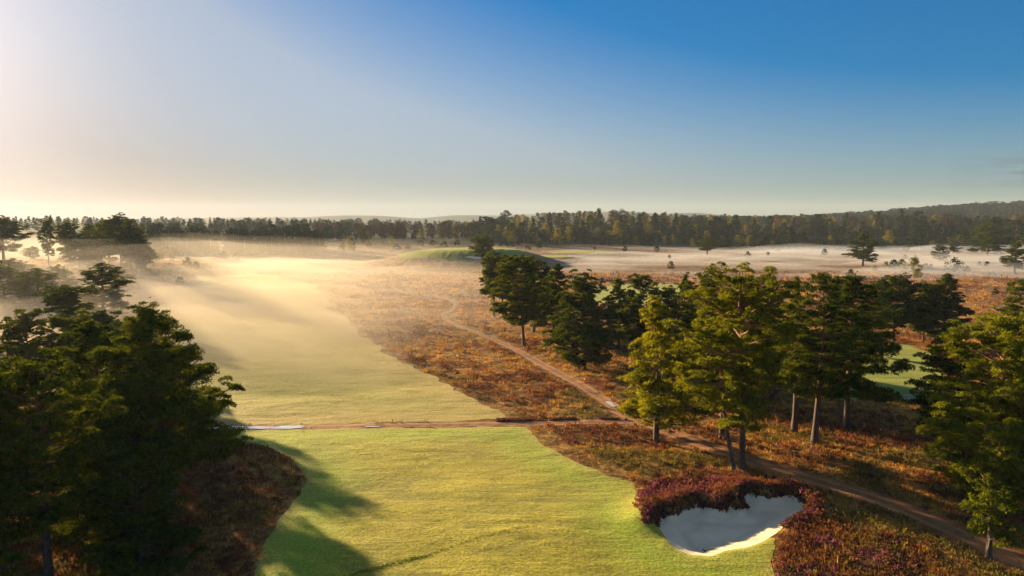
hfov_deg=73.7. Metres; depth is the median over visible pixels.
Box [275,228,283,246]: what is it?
fir tree
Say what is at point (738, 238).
birch tree
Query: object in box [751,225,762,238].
pine tree
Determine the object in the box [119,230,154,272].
pine tree
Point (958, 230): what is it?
birch tree
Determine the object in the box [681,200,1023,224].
woodland
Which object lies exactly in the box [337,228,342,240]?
fir tree
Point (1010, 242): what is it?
pine tree
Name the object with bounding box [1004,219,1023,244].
pine tree
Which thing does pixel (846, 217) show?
fir tree
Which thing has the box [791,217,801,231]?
bare tree
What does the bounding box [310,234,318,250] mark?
fir tree
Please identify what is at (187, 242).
pine tree
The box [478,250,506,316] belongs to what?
pine tree
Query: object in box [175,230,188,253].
pine tree
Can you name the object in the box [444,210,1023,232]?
woodland
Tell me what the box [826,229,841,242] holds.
pine tree
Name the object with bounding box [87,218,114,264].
pine tree
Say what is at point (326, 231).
pine tree
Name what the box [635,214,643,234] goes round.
fir tree
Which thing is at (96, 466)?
pine tree
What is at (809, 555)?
flowering heather
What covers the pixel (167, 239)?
fir tree
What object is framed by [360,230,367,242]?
birch tree
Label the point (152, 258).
pine tree
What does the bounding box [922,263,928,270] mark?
birch tree
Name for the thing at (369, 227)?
pine tree
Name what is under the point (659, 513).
heather
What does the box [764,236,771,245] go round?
pine tree
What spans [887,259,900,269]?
bush
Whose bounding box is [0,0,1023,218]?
sky
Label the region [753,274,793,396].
pine tree
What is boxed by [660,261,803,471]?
pine tree
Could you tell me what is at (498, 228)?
birch tree
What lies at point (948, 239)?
birch tree
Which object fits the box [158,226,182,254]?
pine tree
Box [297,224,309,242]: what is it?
pine tree
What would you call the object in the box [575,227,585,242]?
pine tree
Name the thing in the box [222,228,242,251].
pine tree
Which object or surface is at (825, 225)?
pine tree
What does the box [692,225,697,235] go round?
birch tree
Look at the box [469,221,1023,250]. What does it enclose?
undergrowth
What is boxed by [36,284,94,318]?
pine tree
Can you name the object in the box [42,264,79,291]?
pine tree
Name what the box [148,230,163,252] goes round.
pine tree
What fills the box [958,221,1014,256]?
pine tree
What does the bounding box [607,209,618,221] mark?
bare tree
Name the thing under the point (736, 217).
pine tree
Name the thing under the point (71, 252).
pine tree
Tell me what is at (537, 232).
pine tree
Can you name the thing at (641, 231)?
pine tree
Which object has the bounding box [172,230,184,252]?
pine tree
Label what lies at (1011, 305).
pine tree
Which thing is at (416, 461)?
grass
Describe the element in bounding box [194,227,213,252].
pine tree
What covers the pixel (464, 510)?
fairway
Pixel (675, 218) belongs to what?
fir tree
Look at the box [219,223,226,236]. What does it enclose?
pine tree
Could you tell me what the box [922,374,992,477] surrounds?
pine tree
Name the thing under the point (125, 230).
pine tree
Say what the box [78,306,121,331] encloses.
pine tree
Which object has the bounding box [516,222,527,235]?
pine tree
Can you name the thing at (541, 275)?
pine tree
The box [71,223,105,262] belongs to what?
pine tree
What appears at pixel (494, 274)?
pine tree
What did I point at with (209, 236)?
pine tree
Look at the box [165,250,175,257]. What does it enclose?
birch tree
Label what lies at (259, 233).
pine tree
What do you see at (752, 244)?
birch tree
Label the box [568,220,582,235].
birch tree
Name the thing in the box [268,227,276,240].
pine tree
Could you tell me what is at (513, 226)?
birch tree
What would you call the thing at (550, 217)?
fir tree
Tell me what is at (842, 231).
pine tree
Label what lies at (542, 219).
pine tree
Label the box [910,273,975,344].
pine tree
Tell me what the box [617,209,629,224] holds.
bare tree
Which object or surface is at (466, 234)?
bare tree
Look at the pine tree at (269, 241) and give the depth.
485.83 m
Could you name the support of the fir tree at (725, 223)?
on the ground at (376, 257)
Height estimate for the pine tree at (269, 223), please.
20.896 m
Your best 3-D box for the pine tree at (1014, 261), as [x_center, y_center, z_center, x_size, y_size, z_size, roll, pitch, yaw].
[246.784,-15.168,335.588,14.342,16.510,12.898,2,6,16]
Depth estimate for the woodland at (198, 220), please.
1043.83 m
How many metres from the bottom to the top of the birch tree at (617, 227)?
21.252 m
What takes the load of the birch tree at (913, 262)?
on the ground at (376, 257)
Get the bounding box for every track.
[194,419,633,429]
[344,287,1023,570]
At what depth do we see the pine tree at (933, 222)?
667.22 m
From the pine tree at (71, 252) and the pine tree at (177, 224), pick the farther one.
the pine tree at (177, 224)
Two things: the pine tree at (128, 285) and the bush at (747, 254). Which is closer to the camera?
the pine tree at (128, 285)
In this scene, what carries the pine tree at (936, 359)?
on the ground at (376, 257)
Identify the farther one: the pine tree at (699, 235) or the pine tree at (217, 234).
the pine tree at (699, 235)
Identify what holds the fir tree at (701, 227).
on the ground at (376, 257)
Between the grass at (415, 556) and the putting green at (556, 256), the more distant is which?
the putting green at (556, 256)
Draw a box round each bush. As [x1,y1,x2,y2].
[171,276,188,289]
[182,256,191,267]
[219,251,227,259]
[337,244,346,251]
[415,240,424,246]
[428,240,437,245]
[498,239,507,245]
[743,251,751,257]
[845,269,854,276]
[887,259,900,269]
[943,257,965,272]
[989,288,999,295]
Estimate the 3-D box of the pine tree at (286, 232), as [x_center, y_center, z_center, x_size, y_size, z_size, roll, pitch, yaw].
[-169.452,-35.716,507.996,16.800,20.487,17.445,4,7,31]
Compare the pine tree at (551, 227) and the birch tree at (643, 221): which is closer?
the pine tree at (551, 227)
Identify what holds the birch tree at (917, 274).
on the ground at (376, 257)
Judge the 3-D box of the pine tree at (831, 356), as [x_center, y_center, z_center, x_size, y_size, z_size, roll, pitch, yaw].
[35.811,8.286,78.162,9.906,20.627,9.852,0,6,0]
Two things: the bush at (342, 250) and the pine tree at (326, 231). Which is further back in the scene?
the pine tree at (326, 231)
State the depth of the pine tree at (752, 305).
101.94 m
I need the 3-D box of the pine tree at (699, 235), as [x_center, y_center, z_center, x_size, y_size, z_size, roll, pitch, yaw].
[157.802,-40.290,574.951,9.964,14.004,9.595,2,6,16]
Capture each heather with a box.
[0,258,1023,575]
[436,335,680,416]
[496,415,627,421]
[633,473,962,575]
[640,478,824,529]
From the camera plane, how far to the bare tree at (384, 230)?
702.37 m
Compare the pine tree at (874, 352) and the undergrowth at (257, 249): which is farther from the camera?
the undergrowth at (257, 249)
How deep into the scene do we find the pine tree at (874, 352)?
81.97 m
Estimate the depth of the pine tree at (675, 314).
114.25 m
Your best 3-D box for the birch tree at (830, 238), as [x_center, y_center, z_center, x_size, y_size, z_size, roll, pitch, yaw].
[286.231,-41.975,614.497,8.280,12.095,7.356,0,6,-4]
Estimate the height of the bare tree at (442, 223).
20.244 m
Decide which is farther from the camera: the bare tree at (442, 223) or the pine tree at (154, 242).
the bare tree at (442, 223)
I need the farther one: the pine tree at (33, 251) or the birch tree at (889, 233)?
the birch tree at (889, 233)
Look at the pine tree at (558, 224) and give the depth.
712.89 m
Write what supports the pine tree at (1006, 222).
on the ground at (376, 257)
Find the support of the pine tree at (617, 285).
on the ground at (376, 257)
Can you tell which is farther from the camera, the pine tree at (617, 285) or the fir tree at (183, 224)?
the fir tree at (183, 224)
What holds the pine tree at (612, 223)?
on the ground at (376, 257)
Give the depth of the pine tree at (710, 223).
643.07 m
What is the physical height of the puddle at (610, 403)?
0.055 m
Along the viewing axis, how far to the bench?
98.04 m
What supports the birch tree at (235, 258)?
on the ground at (376, 257)
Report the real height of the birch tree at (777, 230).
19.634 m
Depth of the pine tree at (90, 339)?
64.47 m
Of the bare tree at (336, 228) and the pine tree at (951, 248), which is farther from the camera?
the bare tree at (336, 228)
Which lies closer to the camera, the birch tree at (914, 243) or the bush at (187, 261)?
the bush at (187, 261)
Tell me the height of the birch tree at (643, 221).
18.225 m
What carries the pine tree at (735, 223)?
on the ground at (376, 257)
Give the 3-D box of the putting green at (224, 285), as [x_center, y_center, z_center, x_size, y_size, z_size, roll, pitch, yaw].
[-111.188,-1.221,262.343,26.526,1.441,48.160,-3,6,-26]
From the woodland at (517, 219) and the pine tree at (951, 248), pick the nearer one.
the pine tree at (951, 248)
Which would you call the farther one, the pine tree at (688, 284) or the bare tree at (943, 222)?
the bare tree at (943, 222)
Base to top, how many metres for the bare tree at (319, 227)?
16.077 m
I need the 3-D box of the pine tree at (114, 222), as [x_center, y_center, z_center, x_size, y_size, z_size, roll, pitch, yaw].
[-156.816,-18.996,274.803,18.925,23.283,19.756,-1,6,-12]
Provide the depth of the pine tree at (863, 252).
372.29 m
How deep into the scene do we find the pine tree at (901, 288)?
140.77 m
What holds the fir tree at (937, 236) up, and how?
on the ground at (376, 257)
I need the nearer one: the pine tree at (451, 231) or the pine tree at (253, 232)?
the pine tree at (253, 232)
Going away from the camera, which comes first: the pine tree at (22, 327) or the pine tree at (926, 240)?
the pine tree at (22, 327)
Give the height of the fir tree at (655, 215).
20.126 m
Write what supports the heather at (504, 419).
on the ground at (376, 257)
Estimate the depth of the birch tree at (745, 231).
695.34 m
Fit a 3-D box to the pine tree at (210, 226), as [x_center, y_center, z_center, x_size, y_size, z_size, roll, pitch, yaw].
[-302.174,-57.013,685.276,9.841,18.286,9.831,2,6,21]
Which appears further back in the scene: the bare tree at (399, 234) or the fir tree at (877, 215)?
the fir tree at (877, 215)
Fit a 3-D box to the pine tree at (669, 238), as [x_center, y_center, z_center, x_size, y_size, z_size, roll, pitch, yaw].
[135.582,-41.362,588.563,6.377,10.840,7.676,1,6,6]
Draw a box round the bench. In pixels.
[903,394,912,399]
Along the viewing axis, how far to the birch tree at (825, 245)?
585.10 m
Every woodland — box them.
[0,216,464,234]
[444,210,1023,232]
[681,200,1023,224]
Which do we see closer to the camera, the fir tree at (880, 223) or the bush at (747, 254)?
the bush at (747, 254)
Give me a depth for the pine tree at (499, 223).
668.98 m
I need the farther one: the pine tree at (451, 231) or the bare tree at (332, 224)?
the bare tree at (332, 224)
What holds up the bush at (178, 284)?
on the ground at (376, 257)
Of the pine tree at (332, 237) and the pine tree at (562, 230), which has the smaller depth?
the pine tree at (562, 230)
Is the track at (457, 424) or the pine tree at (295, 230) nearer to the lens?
the track at (457, 424)
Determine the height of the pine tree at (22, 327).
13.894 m
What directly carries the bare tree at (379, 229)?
on the ground at (376, 257)
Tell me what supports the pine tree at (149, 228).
on the ground at (376, 257)
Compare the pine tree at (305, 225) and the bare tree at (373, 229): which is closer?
the pine tree at (305, 225)
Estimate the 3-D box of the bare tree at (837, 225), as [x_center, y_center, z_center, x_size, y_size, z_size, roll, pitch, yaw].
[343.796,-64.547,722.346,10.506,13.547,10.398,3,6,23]
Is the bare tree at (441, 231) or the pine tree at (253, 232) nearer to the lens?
the pine tree at (253, 232)
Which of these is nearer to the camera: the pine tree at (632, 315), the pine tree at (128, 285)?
the pine tree at (632, 315)
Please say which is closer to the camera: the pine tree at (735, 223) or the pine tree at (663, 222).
the pine tree at (735, 223)
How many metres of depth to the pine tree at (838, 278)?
106.65 m
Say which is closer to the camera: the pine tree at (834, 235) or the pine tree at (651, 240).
the pine tree at (651, 240)
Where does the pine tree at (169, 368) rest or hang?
on the ground at (376, 257)
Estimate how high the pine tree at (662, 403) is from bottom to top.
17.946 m
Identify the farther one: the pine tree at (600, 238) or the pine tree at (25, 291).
the pine tree at (600, 238)
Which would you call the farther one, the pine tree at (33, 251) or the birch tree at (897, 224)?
the birch tree at (897, 224)
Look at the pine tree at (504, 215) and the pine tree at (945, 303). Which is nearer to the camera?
the pine tree at (945, 303)
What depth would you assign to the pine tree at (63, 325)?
100.61 m
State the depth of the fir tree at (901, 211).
715.62 m
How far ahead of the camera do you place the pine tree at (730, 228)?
662.24 m
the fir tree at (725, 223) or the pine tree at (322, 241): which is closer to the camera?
the pine tree at (322, 241)
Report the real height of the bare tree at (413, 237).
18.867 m
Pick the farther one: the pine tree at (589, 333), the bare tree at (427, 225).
the bare tree at (427, 225)
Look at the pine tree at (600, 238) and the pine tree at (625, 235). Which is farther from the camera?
the pine tree at (625, 235)
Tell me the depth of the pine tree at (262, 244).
490.44 m
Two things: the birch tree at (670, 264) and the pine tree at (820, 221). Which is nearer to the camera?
the birch tree at (670, 264)
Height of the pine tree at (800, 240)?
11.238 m
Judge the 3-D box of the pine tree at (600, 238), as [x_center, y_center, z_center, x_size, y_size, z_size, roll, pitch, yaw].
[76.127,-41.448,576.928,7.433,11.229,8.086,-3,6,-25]
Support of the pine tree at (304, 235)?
on the ground at (376, 257)
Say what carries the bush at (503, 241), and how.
on the ground at (376, 257)
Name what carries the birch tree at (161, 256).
on the ground at (376, 257)
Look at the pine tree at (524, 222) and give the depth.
698.51 m
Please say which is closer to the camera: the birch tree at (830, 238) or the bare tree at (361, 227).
the birch tree at (830, 238)
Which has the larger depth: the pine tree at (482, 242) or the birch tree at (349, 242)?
the birch tree at (349, 242)
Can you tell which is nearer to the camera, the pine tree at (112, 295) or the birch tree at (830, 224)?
the pine tree at (112, 295)
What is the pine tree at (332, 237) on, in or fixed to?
on the ground at (376, 257)
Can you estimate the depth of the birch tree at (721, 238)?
584.47 m
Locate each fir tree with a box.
[160,230,176,252]
[181,219,186,230]
[187,227,202,249]
[233,228,251,253]
[251,220,256,229]
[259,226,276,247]
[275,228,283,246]
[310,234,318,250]
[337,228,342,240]
[530,217,535,234]
[546,212,552,227]
[594,208,604,231]
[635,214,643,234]
[652,212,657,229]
[673,214,677,227]
[698,216,704,231]
[722,220,727,237]
[750,219,755,231]
[842,213,850,230]
[858,220,867,240]
[874,211,882,232]
[875,216,885,234]
[895,209,906,230]
[935,224,943,238]
[947,220,955,236]
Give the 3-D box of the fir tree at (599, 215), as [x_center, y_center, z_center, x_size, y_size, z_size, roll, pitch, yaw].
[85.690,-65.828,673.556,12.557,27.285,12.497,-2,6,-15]
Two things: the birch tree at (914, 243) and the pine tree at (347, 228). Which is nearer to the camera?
the birch tree at (914, 243)
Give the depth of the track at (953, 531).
67.85 m
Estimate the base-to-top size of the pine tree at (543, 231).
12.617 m
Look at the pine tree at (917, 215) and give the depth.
741.58 m
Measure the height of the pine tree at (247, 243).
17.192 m
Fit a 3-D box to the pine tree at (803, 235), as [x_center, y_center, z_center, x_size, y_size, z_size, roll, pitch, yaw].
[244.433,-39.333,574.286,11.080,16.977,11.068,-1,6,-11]
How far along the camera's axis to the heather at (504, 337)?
114.21 m
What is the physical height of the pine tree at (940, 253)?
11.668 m
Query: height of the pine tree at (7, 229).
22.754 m
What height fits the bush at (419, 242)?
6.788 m
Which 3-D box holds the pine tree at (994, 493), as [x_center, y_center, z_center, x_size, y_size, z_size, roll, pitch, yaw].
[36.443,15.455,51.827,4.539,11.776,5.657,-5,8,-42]
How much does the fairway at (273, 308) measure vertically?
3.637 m
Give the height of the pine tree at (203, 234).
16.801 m
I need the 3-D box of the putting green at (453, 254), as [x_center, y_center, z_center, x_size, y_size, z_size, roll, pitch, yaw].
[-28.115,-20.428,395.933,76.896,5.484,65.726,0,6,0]
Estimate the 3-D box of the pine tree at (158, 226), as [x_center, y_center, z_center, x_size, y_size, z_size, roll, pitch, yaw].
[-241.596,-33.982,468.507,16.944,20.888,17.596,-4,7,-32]
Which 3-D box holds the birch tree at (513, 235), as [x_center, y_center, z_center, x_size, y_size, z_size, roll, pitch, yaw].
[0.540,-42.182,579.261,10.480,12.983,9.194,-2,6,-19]
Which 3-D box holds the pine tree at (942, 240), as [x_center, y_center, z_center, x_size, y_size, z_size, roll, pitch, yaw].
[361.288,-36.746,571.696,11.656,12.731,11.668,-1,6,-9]
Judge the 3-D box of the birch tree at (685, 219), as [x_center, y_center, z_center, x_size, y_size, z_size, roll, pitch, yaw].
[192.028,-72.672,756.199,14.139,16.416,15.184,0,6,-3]
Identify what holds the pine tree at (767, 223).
on the ground at (376, 257)
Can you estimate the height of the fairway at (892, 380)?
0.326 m
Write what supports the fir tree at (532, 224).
on the ground at (376, 257)
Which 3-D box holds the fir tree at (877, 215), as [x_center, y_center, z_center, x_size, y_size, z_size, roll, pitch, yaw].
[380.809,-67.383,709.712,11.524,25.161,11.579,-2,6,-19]
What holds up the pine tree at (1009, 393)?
on the ground at (376, 257)
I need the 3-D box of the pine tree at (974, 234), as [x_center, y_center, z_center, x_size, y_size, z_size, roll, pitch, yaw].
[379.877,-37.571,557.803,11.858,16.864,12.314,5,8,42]
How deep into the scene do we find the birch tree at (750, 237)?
591.77 m
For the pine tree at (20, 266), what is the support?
on the ground at (376, 257)
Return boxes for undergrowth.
[174,242,324,255]
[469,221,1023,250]
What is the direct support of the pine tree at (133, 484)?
on the ground at (376, 257)
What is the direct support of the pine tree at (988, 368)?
on the ground at (376, 257)
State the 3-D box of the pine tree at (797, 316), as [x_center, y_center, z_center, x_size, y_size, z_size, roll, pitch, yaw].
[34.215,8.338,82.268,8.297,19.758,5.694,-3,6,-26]
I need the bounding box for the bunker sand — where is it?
[658,493,805,555]
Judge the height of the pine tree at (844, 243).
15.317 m
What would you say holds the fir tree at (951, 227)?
on the ground at (376, 257)
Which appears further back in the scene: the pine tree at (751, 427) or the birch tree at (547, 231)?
the birch tree at (547, 231)
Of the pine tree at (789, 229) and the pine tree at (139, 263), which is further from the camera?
the pine tree at (789, 229)
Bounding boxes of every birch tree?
[157,250,165,259]
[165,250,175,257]
[190,261,200,268]
[231,252,240,259]
[345,236,352,250]
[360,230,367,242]
[365,230,370,241]
[389,236,394,245]
[494,225,500,233]
[502,225,511,241]
[504,222,518,234]
[506,231,516,243]
[541,223,549,234]
[549,228,563,244]
[567,227,573,238]
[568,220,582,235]
[600,225,605,234]
[611,220,623,239]
[638,216,647,231]
[645,221,653,233]
[667,261,675,268]
[680,216,689,227]
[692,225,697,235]
[717,235,724,246]
[734,235,743,247]
[740,225,749,234]
[745,235,752,246]
[749,238,757,247]
[768,225,785,241]
[821,240,828,248]
[824,221,837,234]
[826,235,833,246]
[881,230,895,246]
[894,222,900,231]
[897,259,906,268]
[903,257,924,272]
[910,234,916,244]
[912,268,922,277]
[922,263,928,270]
[943,237,951,246]
[955,226,964,239]
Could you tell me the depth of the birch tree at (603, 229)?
655.42 m
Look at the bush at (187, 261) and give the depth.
308.25 m
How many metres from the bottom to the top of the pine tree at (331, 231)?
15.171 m
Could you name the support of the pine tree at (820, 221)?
on the ground at (376, 257)
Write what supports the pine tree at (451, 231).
on the ground at (376, 257)
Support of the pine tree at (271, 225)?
on the ground at (376, 257)
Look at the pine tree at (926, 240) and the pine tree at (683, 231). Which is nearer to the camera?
the pine tree at (926, 240)
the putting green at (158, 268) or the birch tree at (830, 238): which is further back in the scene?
the birch tree at (830, 238)
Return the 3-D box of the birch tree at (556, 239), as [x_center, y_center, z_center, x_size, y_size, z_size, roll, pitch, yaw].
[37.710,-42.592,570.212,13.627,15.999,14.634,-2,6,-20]
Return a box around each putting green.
[17,265,193,277]
[186,278,261,292]
[399,247,529,260]
[541,255,570,257]
[551,251,617,253]
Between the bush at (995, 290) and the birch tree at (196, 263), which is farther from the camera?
the birch tree at (196, 263)
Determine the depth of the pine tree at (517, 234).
611.68 m
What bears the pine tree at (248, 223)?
on the ground at (376, 257)
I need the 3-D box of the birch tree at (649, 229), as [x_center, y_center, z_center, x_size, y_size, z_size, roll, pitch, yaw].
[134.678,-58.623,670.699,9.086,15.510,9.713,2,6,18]
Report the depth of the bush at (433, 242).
567.44 m
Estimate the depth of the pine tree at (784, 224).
698.63 m
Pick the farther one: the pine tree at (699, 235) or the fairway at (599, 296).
the pine tree at (699, 235)
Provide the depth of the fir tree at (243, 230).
485.38 m
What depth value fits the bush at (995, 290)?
232.75 m
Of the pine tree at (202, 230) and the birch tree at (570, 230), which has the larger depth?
the birch tree at (570, 230)
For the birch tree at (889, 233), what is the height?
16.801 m
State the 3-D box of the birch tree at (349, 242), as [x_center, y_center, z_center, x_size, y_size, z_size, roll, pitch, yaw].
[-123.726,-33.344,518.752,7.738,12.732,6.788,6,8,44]
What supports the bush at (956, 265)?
on the ground at (376, 257)
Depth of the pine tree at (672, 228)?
638.53 m
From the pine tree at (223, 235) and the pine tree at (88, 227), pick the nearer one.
the pine tree at (88, 227)
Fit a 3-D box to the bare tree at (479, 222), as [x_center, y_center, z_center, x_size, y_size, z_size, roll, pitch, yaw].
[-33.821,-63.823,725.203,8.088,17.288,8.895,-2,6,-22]
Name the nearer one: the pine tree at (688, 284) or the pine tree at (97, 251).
the pine tree at (688, 284)
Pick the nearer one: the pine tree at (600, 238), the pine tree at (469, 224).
the pine tree at (600, 238)
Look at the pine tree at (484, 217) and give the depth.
735.55 m
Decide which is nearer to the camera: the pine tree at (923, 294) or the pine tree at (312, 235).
the pine tree at (923, 294)
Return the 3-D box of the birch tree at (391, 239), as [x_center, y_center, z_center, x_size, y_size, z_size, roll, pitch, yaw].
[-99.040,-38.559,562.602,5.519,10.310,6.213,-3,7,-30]
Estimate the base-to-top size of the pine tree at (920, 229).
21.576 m
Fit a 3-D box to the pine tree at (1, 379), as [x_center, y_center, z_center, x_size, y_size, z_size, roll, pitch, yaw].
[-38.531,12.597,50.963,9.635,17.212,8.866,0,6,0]
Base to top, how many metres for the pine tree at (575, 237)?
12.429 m
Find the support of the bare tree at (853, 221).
on the ground at (376, 257)
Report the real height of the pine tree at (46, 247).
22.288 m
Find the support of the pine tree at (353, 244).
on the ground at (376, 257)
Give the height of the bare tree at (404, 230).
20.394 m
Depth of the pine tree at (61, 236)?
292.94 m
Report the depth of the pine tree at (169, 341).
75.09 m
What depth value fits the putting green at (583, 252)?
475.09 m
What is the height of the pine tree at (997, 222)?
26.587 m
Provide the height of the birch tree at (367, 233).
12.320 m
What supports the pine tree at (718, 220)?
on the ground at (376, 257)
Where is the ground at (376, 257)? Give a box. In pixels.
[0,203,1023,575]
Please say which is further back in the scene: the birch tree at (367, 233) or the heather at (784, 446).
the birch tree at (367, 233)
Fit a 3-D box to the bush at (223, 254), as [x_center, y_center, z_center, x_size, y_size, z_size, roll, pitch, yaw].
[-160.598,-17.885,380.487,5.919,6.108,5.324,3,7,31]
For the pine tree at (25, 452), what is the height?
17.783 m
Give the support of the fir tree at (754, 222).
on the ground at (376, 257)
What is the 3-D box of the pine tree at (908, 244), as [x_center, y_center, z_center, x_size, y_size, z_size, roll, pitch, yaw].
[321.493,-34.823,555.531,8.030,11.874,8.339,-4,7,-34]
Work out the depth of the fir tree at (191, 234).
496.72 m
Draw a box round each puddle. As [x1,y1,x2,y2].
[214,425,304,428]
[605,401,614,406]
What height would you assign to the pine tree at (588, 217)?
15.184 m
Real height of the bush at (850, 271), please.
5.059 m
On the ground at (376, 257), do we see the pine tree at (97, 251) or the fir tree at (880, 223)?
the fir tree at (880, 223)
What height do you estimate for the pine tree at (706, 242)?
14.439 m
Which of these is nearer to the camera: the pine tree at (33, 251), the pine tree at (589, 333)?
the pine tree at (589, 333)
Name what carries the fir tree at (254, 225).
on the ground at (376, 257)
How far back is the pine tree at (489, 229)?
624.78 m
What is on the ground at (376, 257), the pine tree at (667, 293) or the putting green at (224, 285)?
the pine tree at (667, 293)
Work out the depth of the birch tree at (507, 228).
607.06 m
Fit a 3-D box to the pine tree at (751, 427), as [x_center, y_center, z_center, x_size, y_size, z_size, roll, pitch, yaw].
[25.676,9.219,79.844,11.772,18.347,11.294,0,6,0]
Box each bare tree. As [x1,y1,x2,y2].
[317,226,324,237]
[330,221,336,236]
[334,222,342,236]
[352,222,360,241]
[358,225,366,240]
[370,224,375,239]
[378,222,384,236]
[381,225,387,237]
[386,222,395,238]
[395,226,402,238]
[399,222,405,240]
[410,223,416,241]
[425,222,430,236]
[426,225,435,238]
[439,221,447,238]
[439,224,445,236]
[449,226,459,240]
[462,224,470,239]
[477,220,481,229]
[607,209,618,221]
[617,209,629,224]
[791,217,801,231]
[833,221,840,227]
[846,216,858,228]
[937,211,955,231]
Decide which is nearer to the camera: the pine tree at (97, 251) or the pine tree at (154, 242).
the pine tree at (97, 251)
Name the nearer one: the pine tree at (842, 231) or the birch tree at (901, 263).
the birch tree at (901, 263)
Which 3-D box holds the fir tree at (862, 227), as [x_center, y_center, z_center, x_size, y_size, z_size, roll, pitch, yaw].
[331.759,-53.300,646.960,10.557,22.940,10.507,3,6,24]
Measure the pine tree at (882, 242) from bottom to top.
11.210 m
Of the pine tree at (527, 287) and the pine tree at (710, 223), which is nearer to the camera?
the pine tree at (527, 287)
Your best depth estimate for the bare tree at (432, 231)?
648.99 m
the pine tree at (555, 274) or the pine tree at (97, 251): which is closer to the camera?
the pine tree at (555, 274)
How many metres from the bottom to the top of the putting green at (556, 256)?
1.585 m
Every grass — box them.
[181,336,771,575]
[346,525,536,575]
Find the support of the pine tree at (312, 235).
on the ground at (376, 257)
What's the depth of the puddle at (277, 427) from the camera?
85.59 m
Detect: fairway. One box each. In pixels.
[155,267,504,424]
[235,426,774,575]
[587,283,683,304]
[829,344,944,400]
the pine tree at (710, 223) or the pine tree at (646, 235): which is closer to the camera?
the pine tree at (646, 235)
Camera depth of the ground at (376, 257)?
140.01 m
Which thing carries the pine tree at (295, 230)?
on the ground at (376, 257)
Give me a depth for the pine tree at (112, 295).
171.88 m
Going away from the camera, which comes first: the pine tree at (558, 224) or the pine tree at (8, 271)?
the pine tree at (8, 271)
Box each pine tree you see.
[0,215,35,259]
[0,258,38,286]
[0,261,31,308]
[0,268,69,311]
[0,308,66,397]
[0,347,128,575]
[0,349,75,551]
[20,382,166,549]
[24,246,40,258]
[36,215,56,265]
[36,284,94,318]
[40,308,115,387]
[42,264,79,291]
[42,317,155,478]
[52,219,87,264]
[62,236,93,266]
[67,296,253,502]
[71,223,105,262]
[73,451,206,575]
[74,262,134,323]
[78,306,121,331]
[80,227,118,266]
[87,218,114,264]
[92,212,145,266]
[100,267,138,299]
[101,318,170,374]
[107,218,151,269]
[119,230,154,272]
[137,240,158,268]
[143,230,162,255]
[143,336,192,445]
[145,222,161,238]
[147,224,170,246]
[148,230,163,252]
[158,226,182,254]
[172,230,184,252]
[173,222,181,229]
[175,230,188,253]
[179,232,194,254]
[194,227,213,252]
[196,232,206,252]
[201,232,218,253]
[207,223,215,232]
[211,229,222,251]
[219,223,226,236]
[220,228,238,250]
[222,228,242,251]
[237,233,252,253]
[246,221,251,231]
[249,230,259,244]
[252,227,267,246]
[258,232,271,253]
[264,232,279,254]
[266,221,272,230]
[267,224,282,241]
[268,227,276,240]
[276,226,294,249]
[286,225,301,247]
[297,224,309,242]
[298,228,313,248]
[302,231,321,249]
[316,233,327,249]
[322,227,329,240]
[325,227,332,240]
[329,225,333,239]
[343,222,351,238]
[351,238,355,250]
[363,225,371,239]
[446,224,452,238]
[465,223,475,236]
[468,234,495,268]
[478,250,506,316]
[480,216,487,225]
[483,218,495,237]
[485,257,515,316]
[489,254,558,347]
[494,222,503,231]
[499,210,515,225]
[514,229,520,239]
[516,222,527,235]
[516,255,557,331]
[519,220,528,230]
[527,227,542,244]
[529,263,575,328]
[537,216,544,228]
[539,230,546,241]
[541,269,621,369]
[546,223,553,235]
[554,213,566,227]
[559,224,567,239]
[569,230,578,242]
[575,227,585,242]
[585,214,593,226]
[598,233,605,243]
[601,275,633,348]
[608,221,616,232]
[614,273,663,352]
[615,294,702,442]
[622,230,633,243]
[636,229,645,239]
[641,233,649,244]
[643,282,684,342]
[648,236,654,244]
[657,218,670,231]
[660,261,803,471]
[661,272,697,361]
[666,234,672,244]
[669,225,677,238]
[671,271,733,371]
[676,293,776,439]
[679,221,694,243]
[693,232,702,246]
[694,235,720,254]
[704,220,716,235]
[708,215,725,235]
[725,224,734,237]
[729,216,739,229]
[731,220,741,235]
[734,289,780,375]
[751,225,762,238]
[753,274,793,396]
[764,216,774,230]
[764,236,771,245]
[765,275,822,433]
[780,227,799,246]
[781,222,786,232]
[781,270,869,443]
[797,232,809,249]
[797,238,804,249]
[801,270,915,428]
[809,214,825,233]
[819,275,856,375]
[821,219,836,233]
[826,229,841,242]
[837,226,845,234]
[841,232,880,265]
[842,232,854,246]
[856,280,894,347]
[873,272,929,342]
[877,238,885,249]
[902,238,911,250]
[902,280,948,340]
[903,331,993,433]
[909,210,926,227]
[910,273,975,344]
[912,225,928,246]
[916,305,1023,508]
[919,237,931,249]
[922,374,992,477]
[928,220,940,235]
[931,244,950,260]
[937,237,949,247]
[944,241,962,253]
[950,416,1023,559]
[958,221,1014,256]
[959,325,1023,487]
[970,232,982,248]
[984,216,1006,238]
[993,278,1023,351]
[997,219,1018,236]
[998,241,1023,272]
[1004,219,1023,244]
[1005,236,1015,248]
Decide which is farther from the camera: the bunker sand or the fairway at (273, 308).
the fairway at (273, 308)
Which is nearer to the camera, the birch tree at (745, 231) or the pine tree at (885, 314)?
the pine tree at (885, 314)

